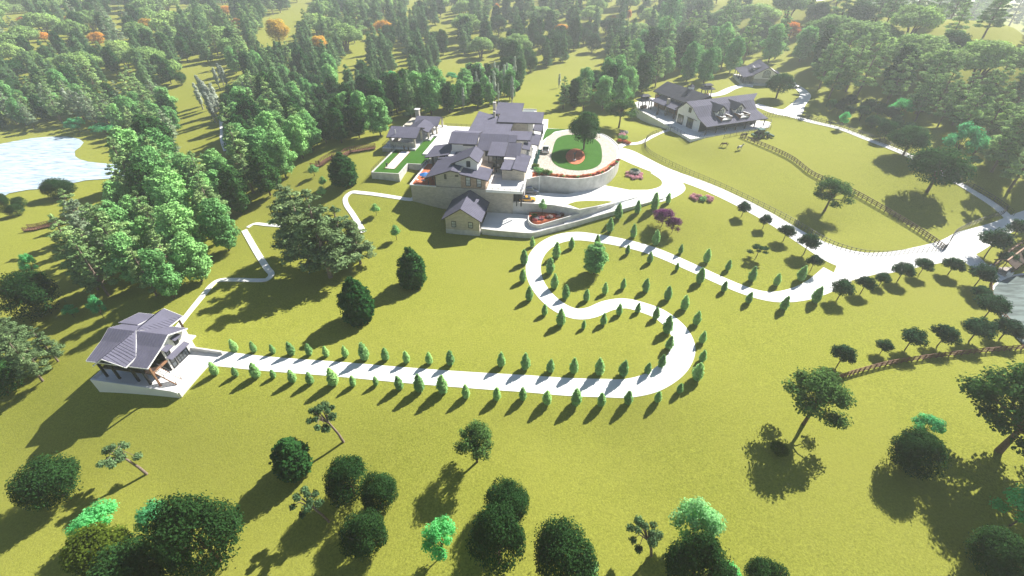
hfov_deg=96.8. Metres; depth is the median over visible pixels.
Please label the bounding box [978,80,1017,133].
pine tree
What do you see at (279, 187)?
pine tree
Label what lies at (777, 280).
cypress
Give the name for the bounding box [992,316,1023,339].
lawn tree
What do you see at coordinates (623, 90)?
leafy tree
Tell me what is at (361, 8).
fir tree
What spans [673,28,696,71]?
leafy tree
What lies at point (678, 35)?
deciduous tree
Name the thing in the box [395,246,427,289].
ovoid tree
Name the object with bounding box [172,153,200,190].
leafy tree
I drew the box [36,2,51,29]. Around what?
fir tree
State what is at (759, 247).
umbrella tree
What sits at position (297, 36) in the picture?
pine tree
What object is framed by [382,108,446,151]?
pavilion
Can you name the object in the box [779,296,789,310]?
cypress
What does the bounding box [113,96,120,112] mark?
leafy tree
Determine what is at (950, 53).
pine tree
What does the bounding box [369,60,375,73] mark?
fir tree
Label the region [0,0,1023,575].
ground
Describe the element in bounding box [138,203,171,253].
pine tree
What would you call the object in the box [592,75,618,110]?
leafy tree
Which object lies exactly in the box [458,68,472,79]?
leafy tree
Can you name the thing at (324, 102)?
fir tree
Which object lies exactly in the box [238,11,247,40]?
fir tree
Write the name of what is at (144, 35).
leafy tree
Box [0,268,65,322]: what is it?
round tree
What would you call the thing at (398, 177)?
retaining wall
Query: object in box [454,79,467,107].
leafy tree
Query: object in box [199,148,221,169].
leafy tree
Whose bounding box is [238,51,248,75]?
leafy tree
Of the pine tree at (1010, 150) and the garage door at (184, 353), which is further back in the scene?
the pine tree at (1010, 150)
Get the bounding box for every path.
[175,229,274,326]
[219,118,225,150]
[247,222,279,227]
[343,190,412,232]
[619,130,668,147]
[788,116,1014,219]
[993,273,1023,289]
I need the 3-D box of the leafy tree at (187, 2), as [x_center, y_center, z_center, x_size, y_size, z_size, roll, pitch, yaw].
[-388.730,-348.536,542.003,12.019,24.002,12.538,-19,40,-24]
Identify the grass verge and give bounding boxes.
[568,201,611,208]
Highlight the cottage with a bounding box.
[86,308,194,386]
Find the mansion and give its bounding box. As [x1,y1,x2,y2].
[409,102,543,235]
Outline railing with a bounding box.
[639,108,704,138]
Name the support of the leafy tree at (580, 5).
on the ground at (822, 498)
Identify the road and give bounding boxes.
[213,232,849,397]
[620,148,1023,272]
[649,170,677,192]
[660,180,684,201]
[709,85,752,96]
[755,86,810,115]
[813,251,906,289]
[946,247,1006,279]
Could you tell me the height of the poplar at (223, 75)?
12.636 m
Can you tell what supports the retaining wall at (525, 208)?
on the ground at (822, 498)
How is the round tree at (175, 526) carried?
on the ground at (822, 498)
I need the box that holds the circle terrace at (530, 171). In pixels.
[489,119,618,195]
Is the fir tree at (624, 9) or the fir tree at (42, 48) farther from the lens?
the fir tree at (624, 9)
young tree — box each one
[308,164,318,175]
[316,186,325,195]
[318,176,326,185]
[370,204,380,215]
[390,224,399,239]
[538,199,546,214]
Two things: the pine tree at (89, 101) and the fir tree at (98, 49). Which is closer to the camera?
the pine tree at (89, 101)
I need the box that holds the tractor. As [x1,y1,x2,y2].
[751,128,774,138]
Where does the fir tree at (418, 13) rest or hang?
on the ground at (822, 498)
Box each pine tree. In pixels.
[0,91,17,123]
[0,314,31,348]
[0,331,51,381]
[0,344,13,362]
[3,328,39,362]
[6,16,17,27]
[12,92,34,117]
[17,101,38,127]
[21,76,41,100]
[24,75,38,93]
[26,326,65,361]
[27,86,47,104]
[32,74,60,99]
[37,66,53,92]
[37,83,68,120]
[41,84,68,123]
[45,213,89,269]
[56,80,74,111]
[57,188,89,232]
[59,236,99,290]
[61,200,94,233]
[62,93,77,116]
[63,0,74,12]
[66,88,85,120]
[66,198,96,245]
[66,235,120,296]
[70,217,103,252]
[73,228,108,266]
[76,78,99,110]
[77,57,101,92]
[78,90,97,122]
[78,202,142,262]
[82,100,97,123]
[89,89,110,127]
[91,1,110,29]
[97,86,113,108]
[98,7,117,32]
[98,18,115,40]
[98,96,111,119]
[104,136,133,183]
[104,164,126,196]
[108,20,127,42]
[109,80,122,96]
[116,5,126,27]
[117,72,142,101]
[121,106,134,129]
[123,65,147,94]
[125,247,157,295]
[129,190,152,239]
[133,82,151,102]
[137,101,155,117]
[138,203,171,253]
[139,137,178,172]
[140,84,155,102]
[144,79,155,99]
[146,231,180,272]
[155,0,163,12]
[157,109,177,137]
[183,150,208,200]
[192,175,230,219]
[193,190,215,230]
[204,2,214,25]
[204,21,218,55]
[215,5,230,28]
[217,102,230,140]
[223,124,254,193]
[228,15,245,41]
[228,27,247,53]
[231,42,242,69]
[235,2,251,28]
[244,69,256,100]
[245,0,259,26]
[245,89,260,109]
[248,26,260,49]
[258,77,282,110]
[260,44,267,65]
[265,0,276,14]
[266,184,299,249]
[271,185,328,264]
[282,41,291,66]
[287,105,298,116]
[292,189,353,278]
[295,21,304,47]
[300,9,311,30]
[322,205,365,266]
[341,219,376,264]
[347,16,355,42]
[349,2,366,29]
[393,0,398,13]
[481,0,492,8]
[525,0,536,14]
[555,76,570,108]
[560,0,572,21]
[577,77,591,111]
[606,35,620,57]
[622,37,634,67]
[627,31,639,54]
[629,49,637,66]
[652,47,665,86]
[655,37,664,53]
[663,14,676,52]
[680,10,700,38]
[691,7,708,39]
[695,20,702,42]
[699,26,713,57]
[705,0,713,13]
[716,5,732,29]
[717,1,740,35]
[718,32,731,69]
[719,0,734,24]
[729,0,742,30]
[741,5,763,63]
[774,18,791,58]
[781,7,793,37]
[810,28,843,88]
[811,32,841,80]
[821,29,859,98]
[832,0,856,18]
[839,35,872,91]
[844,30,871,70]
[850,34,888,97]
[865,38,895,77]
[873,0,887,21]
[876,0,902,22]
[882,51,917,103]
[888,0,908,22]
[906,0,930,6]
[907,51,947,113]
[909,70,944,121]
[912,41,926,81]
[919,42,958,96]
[929,0,949,14]
[933,79,964,126]
[934,59,963,109]
[943,0,956,19]
[944,0,971,19]
[944,0,973,34]
[948,69,1003,123]
[950,71,982,125]
[962,0,984,20]
[965,0,987,15]
[972,0,1013,37]
[975,0,998,16]
[976,0,1010,21]
[977,105,1023,172]
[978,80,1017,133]
[981,54,1018,99]
[995,104,1023,162]
[999,106,1023,129]
[1000,147,1023,191]
[1001,0,1023,25]
[1006,68,1023,109]
[1008,96,1023,117]
[1010,90,1023,116]
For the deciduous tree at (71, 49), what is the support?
on the ground at (822, 498)
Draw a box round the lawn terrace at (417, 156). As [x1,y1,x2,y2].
[374,137,435,172]
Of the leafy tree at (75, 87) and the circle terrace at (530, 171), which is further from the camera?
the leafy tree at (75, 87)
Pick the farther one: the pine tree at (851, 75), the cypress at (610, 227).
the pine tree at (851, 75)
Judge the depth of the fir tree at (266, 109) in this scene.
161.27 m
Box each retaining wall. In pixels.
[90,368,180,397]
[190,346,223,354]
[371,136,433,181]
[481,198,663,237]
[513,202,597,216]
[526,132,619,193]
[528,203,614,228]
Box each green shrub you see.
[535,168,544,173]
[618,134,628,139]
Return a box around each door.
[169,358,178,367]
[176,347,189,362]
[677,114,683,124]
[686,118,692,128]
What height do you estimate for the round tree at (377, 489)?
8.103 m
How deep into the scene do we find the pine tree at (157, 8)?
414.23 m
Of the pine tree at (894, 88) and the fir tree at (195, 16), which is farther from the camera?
the fir tree at (195, 16)
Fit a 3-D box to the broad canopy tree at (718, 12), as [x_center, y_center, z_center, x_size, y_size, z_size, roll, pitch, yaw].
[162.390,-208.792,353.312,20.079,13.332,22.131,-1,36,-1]
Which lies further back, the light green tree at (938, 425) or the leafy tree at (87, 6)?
the leafy tree at (87, 6)
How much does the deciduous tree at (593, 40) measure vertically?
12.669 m
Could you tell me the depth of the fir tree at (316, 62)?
271.53 m
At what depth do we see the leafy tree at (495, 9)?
380.94 m
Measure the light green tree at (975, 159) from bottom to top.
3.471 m
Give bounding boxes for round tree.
[0,193,9,209]
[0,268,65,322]
[3,451,83,511]
[4,203,24,215]
[9,196,27,205]
[37,177,77,198]
[58,521,130,575]
[80,529,172,575]
[137,490,246,575]
[322,454,370,507]
[337,506,388,561]
[358,470,399,514]
[465,500,526,575]
[482,474,529,523]
[531,513,600,575]
[663,527,738,575]
[742,554,789,575]
[887,425,953,480]
[959,523,1023,575]
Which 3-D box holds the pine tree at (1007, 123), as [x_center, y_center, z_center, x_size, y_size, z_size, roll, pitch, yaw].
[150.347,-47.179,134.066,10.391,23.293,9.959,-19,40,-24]
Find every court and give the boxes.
[96,335,220,396]
[481,212,563,232]
[513,185,657,208]
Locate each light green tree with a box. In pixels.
[17,253,38,270]
[60,304,78,317]
[63,117,84,131]
[63,498,119,537]
[84,294,106,317]
[88,122,114,134]
[133,497,170,533]
[420,513,457,561]
[446,72,456,78]
[561,554,598,575]
[668,496,726,539]
[726,559,743,575]
[839,112,850,127]
[888,98,916,115]
[911,413,947,434]
[942,121,986,150]
[965,136,992,155]
[965,155,982,163]
[989,483,1023,526]
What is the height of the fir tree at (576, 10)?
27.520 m
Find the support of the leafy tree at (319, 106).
on the ground at (822, 498)
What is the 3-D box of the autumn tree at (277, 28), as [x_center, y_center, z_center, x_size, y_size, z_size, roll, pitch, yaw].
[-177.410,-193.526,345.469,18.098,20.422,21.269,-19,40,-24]
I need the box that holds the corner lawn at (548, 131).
[542,128,568,140]
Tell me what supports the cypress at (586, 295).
on the ground at (822, 498)
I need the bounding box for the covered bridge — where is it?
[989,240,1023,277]
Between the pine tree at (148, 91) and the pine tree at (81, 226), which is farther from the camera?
the pine tree at (148, 91)
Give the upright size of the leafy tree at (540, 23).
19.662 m
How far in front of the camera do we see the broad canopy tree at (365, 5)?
445.92 m
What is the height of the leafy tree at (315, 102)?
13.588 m
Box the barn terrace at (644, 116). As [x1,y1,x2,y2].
[634,98,770,141]
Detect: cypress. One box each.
[208,362,218,375]
[228,339,237,351]
[230,367,238,376]
[248,362,260,377]
[249,341,256,352]
[269,344,275,353]
[269,369,275,378]
[285,341,295,355]
[287,369,296,382]
[304,343,312,355]
[305,372,314,383]
[322,346,329,357]
[326,368,338,386]
[341,345,348,357]
[349,375,355,386]
[358,342,369,360]
[372,376,378,385]
[381,347,388,360]
[394,375,403,390]
[402,351,409,363]
[413,374,424,392]
[425,352,432,363]
[435,375,447,393]
[446,350,454,365]
[461,384,469,398]
[493,387,500,400]
[497,351,505,367]
[519,269,526,282]
[519,387,526,400]
[520,249,527,264]
[520,352,530,370]
[525,286,533,300]
[529,236,534,246]
[541,304,547,315]
[542,390,551,404]
[546,257,554,274]
[546,359,554,372]
[550,273,558,288]
[551,242,560,257]
[556,308,565,326]
[562,284,569,299]
[568,237,574,248]
[569,357,578,374]
[571,388,582,406]
[581,320,585,328]
[583,289,589,301]
[594,357,604,375]
[595,234,600,241]
[597,392,605,406]
[600,312,606,324]
[602,282,607,294]
[606,217,613,232]
[614,203,622,218]
[616,303,622,315]
[618,360,628,376]
[620,278,626,289]
[624,390,633,404]
[625,245,629,254]
[630,224,636,237]
[634,200,640,213]
[634,302,640,312]
[641,278,649,292]
[644,362,651,373]
[646,251,653,262]
[650,192,659,209]
[652,229,660,244]
[652,307,659,319]
[654,391,661,402]
[657,354,666,367]
[662,315,673,333]
[664,286,672,300]
[665,336,673,349]
[666,192,670,202]
[674,262,679,270]
[676,383,683,393]
[678,244,683,253]
[680,295,689,309]
[691,362,704,381]
[692,310,701,324]
[696,267,705,283]
[699,331,706,343]
[699,349,706,361]
[703,248,711,262]
[721,281,727,291]
[725,259,731,270]
[745,292,752,303]
[748,266,757,281]
[773,273,781,285]
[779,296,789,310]
[797,265,807,281]
[811,286,823,303]
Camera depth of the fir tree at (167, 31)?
338.57 m
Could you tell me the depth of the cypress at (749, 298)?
95.83 m
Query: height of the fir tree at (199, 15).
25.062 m
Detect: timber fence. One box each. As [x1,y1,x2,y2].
[740,133,945,247]
[837,345,1023,378]
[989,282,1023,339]
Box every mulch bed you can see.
[532,160,614,177]
[566,149,584,163]
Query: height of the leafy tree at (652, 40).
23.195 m
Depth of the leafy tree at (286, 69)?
252.32 m
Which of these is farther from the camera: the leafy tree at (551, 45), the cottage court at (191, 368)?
the leafy tree at (551, 45)
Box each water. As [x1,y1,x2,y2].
[0,137,123,194]
[993,275,1023,343]
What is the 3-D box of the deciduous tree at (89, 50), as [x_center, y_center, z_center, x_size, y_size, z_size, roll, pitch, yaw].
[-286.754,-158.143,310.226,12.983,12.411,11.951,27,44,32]
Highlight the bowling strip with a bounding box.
[385,151,409,168]
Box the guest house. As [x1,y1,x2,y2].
[734,59,780,83]
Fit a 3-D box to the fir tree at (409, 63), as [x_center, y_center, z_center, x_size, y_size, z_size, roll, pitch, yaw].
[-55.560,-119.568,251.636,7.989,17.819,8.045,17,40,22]
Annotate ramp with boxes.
[564,188,665,223]
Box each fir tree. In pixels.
[0,15,7,27]
[0,59,22,85]
[0,65,19,89]
[19,48,39,75]
[22,0,36,12]
[25,54,38,69]
[33,0,42,11]
[35,55,48,71]
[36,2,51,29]
[36,38,51,59]
[47,41,57,57]
[48,0,63,19]
[52,0,65,17]
[59,42,69,53]
[62,3,70,19]
[62,56,79,78]
[71,35,90,68]
[73,25,91,47]
[75,63,86,80]
[88,54,107,81]
[94,0,111,23]
[94,41,103,66]
[102,17,119,40]
[128,32,140,47]
[130,23,140,39]
[130,45,147,72]
[137,61,154,87]
[137,63,154,91]
[146,60,160,84]
[149,37,159,50]
[162,19,173,39]
[162,34,180,60]
[162,40,180,71]
[173,10,190,39]
[176,5,191,34]
[187,21,197,38]
[190,0,203,14]
[190,9,206,30]
[194,7,204,26]
[194,20,208,45]
[195,6,209,28]
[195,29,213,61]
[210,0,217,10]
[212,10,221,26]
[228,0,239,19]
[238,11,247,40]
[242,73,255,100]
[243,18,259,42]
[244,6,258,33]
[244,26,255,51]
[246,54,258,75]
[247,117,255,128]
[249,0,263,27]
[255,40,264,63]
[258,0,266,14]
[258,58,268,73]
[263,54,276,71]
[263,106,284,134]
[266,43,275,67]
[267,64,288,103]
[267,90,286,137]
[272,40,289,70]
[274,55,280,68]
[278,88,285,111]
[279,65,289,85]
[283,0,290,8]
[284,73,290,90]
[293,35,303,53]
[297,28,308,56]
[298,98,307,112]
[299,59,307,77]
[302,19,311,40]
[303,28,310,51]
[303,92,313,112]
[305,39,319,64]
[308,52,321,79]
[312,51,321,75]
[312,72,319,84]
[315,0,322,13]
[316,12,327,40]
[318,39,327,58]
[320,98,327,114]
[322,105,332,132]
[325,44,336,68]
[326,38,339,66]
[328,2,335,16]
[328,36,341,61]
[331,7,341,23]
[332,0,343,22]
[332,30,345,57]
[342,0,350,21]
[342,10,349,24]
[342,64,355,91]
[348,3,359,27]
[354,69,359,80]
[357,0,368,24]
[360,2,367,29]
[364,31,377,64]
[367,42,376,66]
[367,68,375,80]
[368,48,376,67]
[369,22,378,53]
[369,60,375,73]
[370,0,382,21]
[371,67,377,79]
[375,0,383,16]
[375,61,381,79]
[376,28,386,56]
[376,49,386,72]
[380,34,391,58]
[382,38,391,66]
[384,0,395,24]
[385,43,397,70]
[391,12,397,37]
[395,16,403,43]
[396,3,404,29]
[400,0,407,10]
[400,26,412,55]
[400,69,417,116]
[402,10,409,30]
[406,54,414,71]
[407,8,413,27]
[410,58,418,77]
[411,5,418,25]
[414,27,424,54]
[416,7,420,29]
[418,5,430,39]
[419,58,424,74]
[420,42,425,60]
[422,60,429,75]
[424,29,430,49]
[426,46,433,67]
[428,35,439,56]
[429,0,439,24]
[431,33,439,54]
[431,41,441,65]
[458,24,470,53]
[464,22,471,45]
[467,0,477,12]
[468,0,475,14]
[475,0,482,29]
[478,7,492,32]
[511,6,520,30]
[514,15,524,36]
[519,49,526,75]
[523,0,532,17]
[525,3,537,34]
[541,39,552,66]
[556,0,562,16]
[557,31,569,61]
[568,1,581,29]
[591,13,599,33]
[592,1,600,25]
[603,26,614,54]
[612,24,624,56]
[616,11,625,36]
[619,3,626,23]
[623,19,631,42]
[630,17,637,40]
[642,0,651,6]
[647,4,657,27]
[679,0,686,25]
[742,0,752,6]
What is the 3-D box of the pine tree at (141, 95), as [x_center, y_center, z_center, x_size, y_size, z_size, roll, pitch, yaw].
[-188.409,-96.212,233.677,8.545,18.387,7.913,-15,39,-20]
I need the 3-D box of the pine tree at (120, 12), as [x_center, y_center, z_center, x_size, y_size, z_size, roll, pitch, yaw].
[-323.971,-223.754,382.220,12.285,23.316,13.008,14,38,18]
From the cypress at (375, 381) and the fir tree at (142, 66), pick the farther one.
the fir tree at (142, 66)
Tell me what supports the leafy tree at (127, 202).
on the ground at (822, 498)
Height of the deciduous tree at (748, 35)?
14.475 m
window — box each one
[465,177,470,185]
[468,222,472,227]
[476,179,481,187]
[762,70,770,77]
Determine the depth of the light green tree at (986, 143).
137.31 m
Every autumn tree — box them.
[38,32,47,41]
[86,31,104,45]
[137,18,154,31]
[220,5,229,15]
[232,18,240,28]
[264,18,289,45]
[311,35,328,47]
[372,20,390,31]
[627,10,631,19]
[785,21,801,38]
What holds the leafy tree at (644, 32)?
on the ground at (822, 498)
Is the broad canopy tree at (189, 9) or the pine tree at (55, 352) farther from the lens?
the broad canopy tree at (189, 9)
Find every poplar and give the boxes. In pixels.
[59,88,70,109]
[192,83,203,108]
[194,75,203,98]
[198,79,204,100]
[200,81,214,114]
[202,92,215,122]
[203,86,218,119]
[207,82,220,112]
[212,67,219,88]
[215,63,223,84]
[219,66,226,84]
[461,88,464,109]
[492,71,496,101]
[497,83,499,101]
[501,64,505,96]
[510,76,513,102]
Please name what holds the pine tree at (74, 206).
on the ground at (822, 498)
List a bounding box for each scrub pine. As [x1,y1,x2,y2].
[95,441,147,474]
[289,485,329,522]
[305,400,344,442]
[625,515,663,556]
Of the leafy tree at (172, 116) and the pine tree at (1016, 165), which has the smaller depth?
the pine tree at (1016, 165)
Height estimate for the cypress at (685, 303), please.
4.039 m
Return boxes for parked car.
[522,195,535,201]
[525,186,538,194]
[542,145,549,153]
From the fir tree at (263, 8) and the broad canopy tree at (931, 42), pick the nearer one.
the broad canopy tree at (931, 42)
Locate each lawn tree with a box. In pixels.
[737,201,752,216]
[759,214,772,228]
[777,224,797,240]
[796,233,821,253]
[805,254,824,270]
[829,344,858,365]
[831,278,856,299]
[834,100,846,113]
[841,94,858,107]
[843,106,855,113]
[854,275,877,293]
[856,105,871,120]
[859,98,877,115]
[870,102,887,115]
[874,272,892,285]
[875,338,895,353]
[881,106,901,117]
[889,261,916,280]
[901,326,929,349]
[913,257,935,274]
[928,323,963,346]
[940,257,967,274]
[961,316,997,341]
[968,261,998,286]
[970,285,995,296]
[972,293,1013,316]
[977,227,1016,256]
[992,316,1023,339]
[996,251,1022,267]
[1006,219,1023,235]
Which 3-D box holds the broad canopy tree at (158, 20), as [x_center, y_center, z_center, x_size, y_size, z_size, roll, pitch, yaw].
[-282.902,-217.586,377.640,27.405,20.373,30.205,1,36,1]
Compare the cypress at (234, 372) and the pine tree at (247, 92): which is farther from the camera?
the pine tree at (247, 92)
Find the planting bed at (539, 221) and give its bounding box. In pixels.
[529,212,562,224]
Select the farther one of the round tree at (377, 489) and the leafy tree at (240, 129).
the leafy tree at (240, 129)
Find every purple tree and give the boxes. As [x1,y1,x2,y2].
[652,208,675,226]
[665,216,682,232]
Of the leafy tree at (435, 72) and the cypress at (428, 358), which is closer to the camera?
the cypress at (428, 358)
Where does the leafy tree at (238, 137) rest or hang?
on the ground at (822, 498)
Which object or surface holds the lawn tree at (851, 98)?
on the ground at (822, 498)
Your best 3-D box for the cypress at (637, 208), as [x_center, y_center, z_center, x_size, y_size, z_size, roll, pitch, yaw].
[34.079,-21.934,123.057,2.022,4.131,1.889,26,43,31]
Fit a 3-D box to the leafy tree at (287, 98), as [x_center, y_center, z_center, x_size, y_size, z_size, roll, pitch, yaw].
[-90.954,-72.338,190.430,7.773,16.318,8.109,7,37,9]
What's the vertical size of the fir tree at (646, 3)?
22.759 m
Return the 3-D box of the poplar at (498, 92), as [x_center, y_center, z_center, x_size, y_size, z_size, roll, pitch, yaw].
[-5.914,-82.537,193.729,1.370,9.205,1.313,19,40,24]
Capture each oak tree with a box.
[452,418,493,462]
[604,98,638,127]
[781,366,856,430]
[813,175,856,211]
[955,360,1023,456]
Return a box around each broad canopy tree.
[0,0,11,12]
[0,9,4,17]
[0,32,17,44]
[0,42,23,58]
[5,0,27,11]
[5,25,39,40]
[6,4,26,12]
[12,50,44,63]
[16,12,59,32]
[28,0,62,14]
[37,57,58,67]
[49,18,87,35]
[51,50,104,76]
[76,10,108,30]
[101,39,132,51]
[113,50,129,68]
[115,0,132,4]
[121,21,153,37]
[121,46,166,67]
[127,0,162,11]
[135,7,156,18]
[148,12,188,29]
[153,58,182,70]
[154,0,179,10]
[158,26,176,35]
[183,3,213,15]
[184,11,209,23]
[201,25,225,40]
[214,37,247,53]
[232,74,256,92]
[300,12,324,33]
[306,0,336,16]
[312,17,340,31]
[324,23,363,50]
[343,0,368,18]
[368,0,392,13]
[425,0,448,6]
[450,0,475,13]
[450,13,480,29]
[466,36,493,57]
[500,33,532,49]
[527,6,559,20]
[580,5,602,21]
[586,0,607,8]
[615,0,639,9]
[624,22,650,34]
[639,7,658,24]
[709,9,734,20]
[736,2,782,20]
[771,0,816,17]
[802,14,855,35]
[835,20,908,51]
[880,33,961,56]
[889,3,948,34]
[916,48,959,82]
[946,38,1023,82]
[1016,46,1023,58]
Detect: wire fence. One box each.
[645,137,1008,255]
[724,125,771,137]
[763,113,1007,208]
[798,112,1016,215]
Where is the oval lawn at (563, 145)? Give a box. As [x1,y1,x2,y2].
[551,135,601,169]
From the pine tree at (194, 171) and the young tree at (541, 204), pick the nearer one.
the young tree at (541, 204)
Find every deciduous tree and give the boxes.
[0,58,26,76]
[0,360,28,396]
[1,77,19,89]
[20,85,37,99]
[67,47,75,52]
[82,47,99,57]
[173,71,186,84]
[188,39,200,53]
[284,45,293,57]
[303,74,320,82]
[308,107,318,118]
[326,92,337,99]
[363,19,374,31]
[380,24,395,35]
[384,32,394,44]
[386,99,393,117]
[424,6,431,21]
[488,35,498,49]
[489,15,507,35]
[496,36,504,50]
[505,28,518,36]
[508,12,515,24]
[523,47,537,58]
[525,54,537,71]
[536,35,546,51]
[545,28,562,39]
[555,25,567,34]
[559,34,572,51]
[580,26,591,44]
[582,21,593,30]
[585,33,601,51]
[591,80,596,93]
[592,69,601,77]
[600,18,610,32]
[636,4,646,16]
[673,32,683,49]
[674,23,687,34]
[682,3,695,19]
[696,12,718,32]
[737,31,761,55]
[744,17,766,32]
[751,19,774,45]
[805,1,830,21]
[825,99,837,110]
[846,0,878,21]
[865,114,880,127]
[877,119,899,138]
[943,31,974,50]
[953,88,995,115]
[983,105,1012,131]
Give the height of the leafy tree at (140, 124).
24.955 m
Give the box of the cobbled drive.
[533,130,616,174]
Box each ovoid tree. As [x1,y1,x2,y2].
[268,436,313,482]
[326,151,358,187]
[336,276,374,327]
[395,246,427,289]
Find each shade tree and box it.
[568,111,600,149]
[765,72,795,97]
[885,125,934,155]
[906,146,977,192]
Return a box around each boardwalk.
[21,209,93,231]
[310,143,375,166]
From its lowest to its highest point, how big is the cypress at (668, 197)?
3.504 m
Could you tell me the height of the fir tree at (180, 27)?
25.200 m
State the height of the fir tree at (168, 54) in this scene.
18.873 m
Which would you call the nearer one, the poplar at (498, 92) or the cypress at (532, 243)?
the cypress at (532, 243)
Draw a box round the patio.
[423,126,469,158]
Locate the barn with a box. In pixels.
[650,81,767,134]
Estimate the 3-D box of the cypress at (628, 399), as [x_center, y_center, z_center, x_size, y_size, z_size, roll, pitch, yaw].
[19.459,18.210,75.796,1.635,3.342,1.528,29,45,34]
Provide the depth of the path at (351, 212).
129.53 m
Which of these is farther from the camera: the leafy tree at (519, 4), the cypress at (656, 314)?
the leafy tree at (519, 4)
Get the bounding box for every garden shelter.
[635,94,651,109]
[699,83,715,95]
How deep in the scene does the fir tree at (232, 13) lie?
453.78 m
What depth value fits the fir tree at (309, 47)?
280.39 m
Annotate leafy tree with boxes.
[0,80,13,98]
[0,109,8,128]
[4,97,29,125]
[10,89,32,107]
[14,36,33,51]
[26,94,50,120]
[29,68,44,91]
[36,2,56,15]
[45,68,70,99]
[45,92,64,111]
[47,31,65,53]
[55,65,80,86]
[64,0,82,11]
[66,11,89,35]
[66,31,86,46]
[67,36,84,48]
[70,83,86,99]
[76,81,91,91]
[81,1,96,26]
[85,0,103,8]
[89,89,102,100]
[90,199,143,249]
[93,11,107,33]
[99,0,111,13]
[99,82,117,103]
[100,46,119,74]
[101,180,130,219]
[102,231,142,283]
[104,103,125,128]
[106,126,138,176]
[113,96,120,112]
[116,94,125,118]
[117,96,142,125]
[118,194,148,224]
[121,15,133,26]
[123,0,131,7]
[124,4,142,21]
[124,163,156,209]
[125,28,141,46]
[126,91,139,100]
[127,113,178,153]
[130,145,182,189]
[132,215,160,249]
[137,127,185,185]
[137,248,185,297]
[138,28,157,47]
[142,100,151,114]
[142,166,196,216]
[147,103,159,116]
[149,53,158,72]
[150,201,208,255]
[151,86,177,106]
[151,184,197,232]
[154,32,174,55]
[154,57,174,83]
[155,94,178,117]
[158,105,181,130]
[167,37,177,54]
[167,232,212,280]
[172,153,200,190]
[174,37,192,60]
[176,31,190,50]
[183,0,191,5]
[188,171,226,211]
[196,198,241,250]
[199,0,215,5]
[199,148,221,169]
[204,169,227,205]
[208,156,231,178]
[217,93,230,116]
[217,166,251,212]
[222,28,234,38]
[222,114,249,137]
[222,122,247,165]
[223,107,237,123]
[224,46,238,72]
[224,84,230,94]
[226,102,236,109]
[227,86,254,103]
[228,84,238,97]
[231,0,244,16]
[234,94,263,126]
[235,134,249,167]
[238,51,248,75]
[241,126,270,166]
[243,0,260,18]
[243,148,281,195]
[247,50,263,73]
[252,70,289,100]
[254,110,285,140]
[256,0,265,20]
[257,95,269,110]
[260,129,297,177]
[271,0,283,12]
[271,110,286,136]
[272,42,285,56]
[275,64,291,79]
[281,95,299,109]
[281,114,312,158]
[282,102,300,122]
[283,81,298,96]
[285,99,301,116]
[287,71,298,84]
[288,48,310,76]
[293,90,305,109]
[295,21,303,39]
[296,109,315,128]
[296,112,321,149]
[297,77,310,92]
[304,92,319,110]
[310,83,317,91]
[313,85,329,102]
[314,114,330,142]
[317,52,337,77]
[317,102,327,114]
[319,63,337,84]
[323,74,339,96]
[324,97,348,133]
[326,107,348,142]
[336,82,352,93]
[336,91,348,120]
[344,91,351,118]
[347,103,365,137]
[348,90,370,130]
[353,73,371,96]
[354,61,370,80]
[363,95,391,135]
[365,79,388,112]
[379,74,386,85]
[381,72,404,112]
[396,68,409,83]
[401,30,414,44]
[406,45,421,67]
[407,70,427,107]
[409,20,420,33]
[416,0,425,16]
[418,72,441,114]
[425,66,446,108]
[434,0,445,16]
[435,29,448,54]
[440,81,455,112]
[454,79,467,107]
[456,15,472,39]
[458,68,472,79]
[461,74,473,82]
[465,81,472,103]
[469,62,485,75]
[469,82,486,108]
[471,65,483,82]
[479,20,492,37]
[480,76,488,92]
[484,63,491,74]
[484,82,496,105]
[486,73,492,82]
[490,5,501,18]
[491,68,499,75]
[491,75,501,96]
[498,40,508,58]
[499,57,509,70]
[499,70,506,93]
[500,0,511,19]
[501,69,519,99]
[503,40,520,64]
[508,56,514,64]
[512,57,525,82]
[514,70,522,91]
[515,0,523,11]
[517,11,527,32]
[527,21,539,49]
[535,16,544,45]
[538,0,549,6]
[541,39,554,59]
[543,9,559,31]
[551,35,559,59]
[563,0,574,8]
[565,7,574,24]
[567,15,581,49]
[568,78,582,107]
[574,0,583,14]
[577,67,594,99]
[582,241,608,273]
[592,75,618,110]
[597,57,616,79]
[604,64,621,99]
[605,25,617,44]
[606,18,617,33]
[613,54,626,75]
[613,75,632,100]
[616,36,629,51]
[617,0,627,17]
[617,40,629,57]
[618,66,639,97]
[626,39,645,61]
[635,51,657,92]
[636,29,651,47]
[643,26,666,52]
[650,48,663,77]
[654,15,676,40]
[656,0,665,17]
[657,0,684,27]
[659,21,674,46]
[660,46,675,77]
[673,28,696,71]
[680,25,699,43]
[680,41,701,81]
[690,0,709,24]
[695,44,704,69]
[697,48,717,82]
[699,25,719,47]
[712,46,721,73]
[713,21,734,46]
[716,27,735,55]
[723,35,745,72]
[759,23,787,62]
[791,26,819,61]
[812,25,839,66]
[814,24,838,55]
[883,43,920,98]
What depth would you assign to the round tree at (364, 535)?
57.15 m
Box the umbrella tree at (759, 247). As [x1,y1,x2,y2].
[747,244,769,256]
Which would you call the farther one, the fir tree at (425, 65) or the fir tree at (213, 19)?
the fir tree at (213, 19)
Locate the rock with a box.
[770,441,789,456]
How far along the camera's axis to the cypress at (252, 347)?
84.06 m
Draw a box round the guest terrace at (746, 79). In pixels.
[733,74,766,85]
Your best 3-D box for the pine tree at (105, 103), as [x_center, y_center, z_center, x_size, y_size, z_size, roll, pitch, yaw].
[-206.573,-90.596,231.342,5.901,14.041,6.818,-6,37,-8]

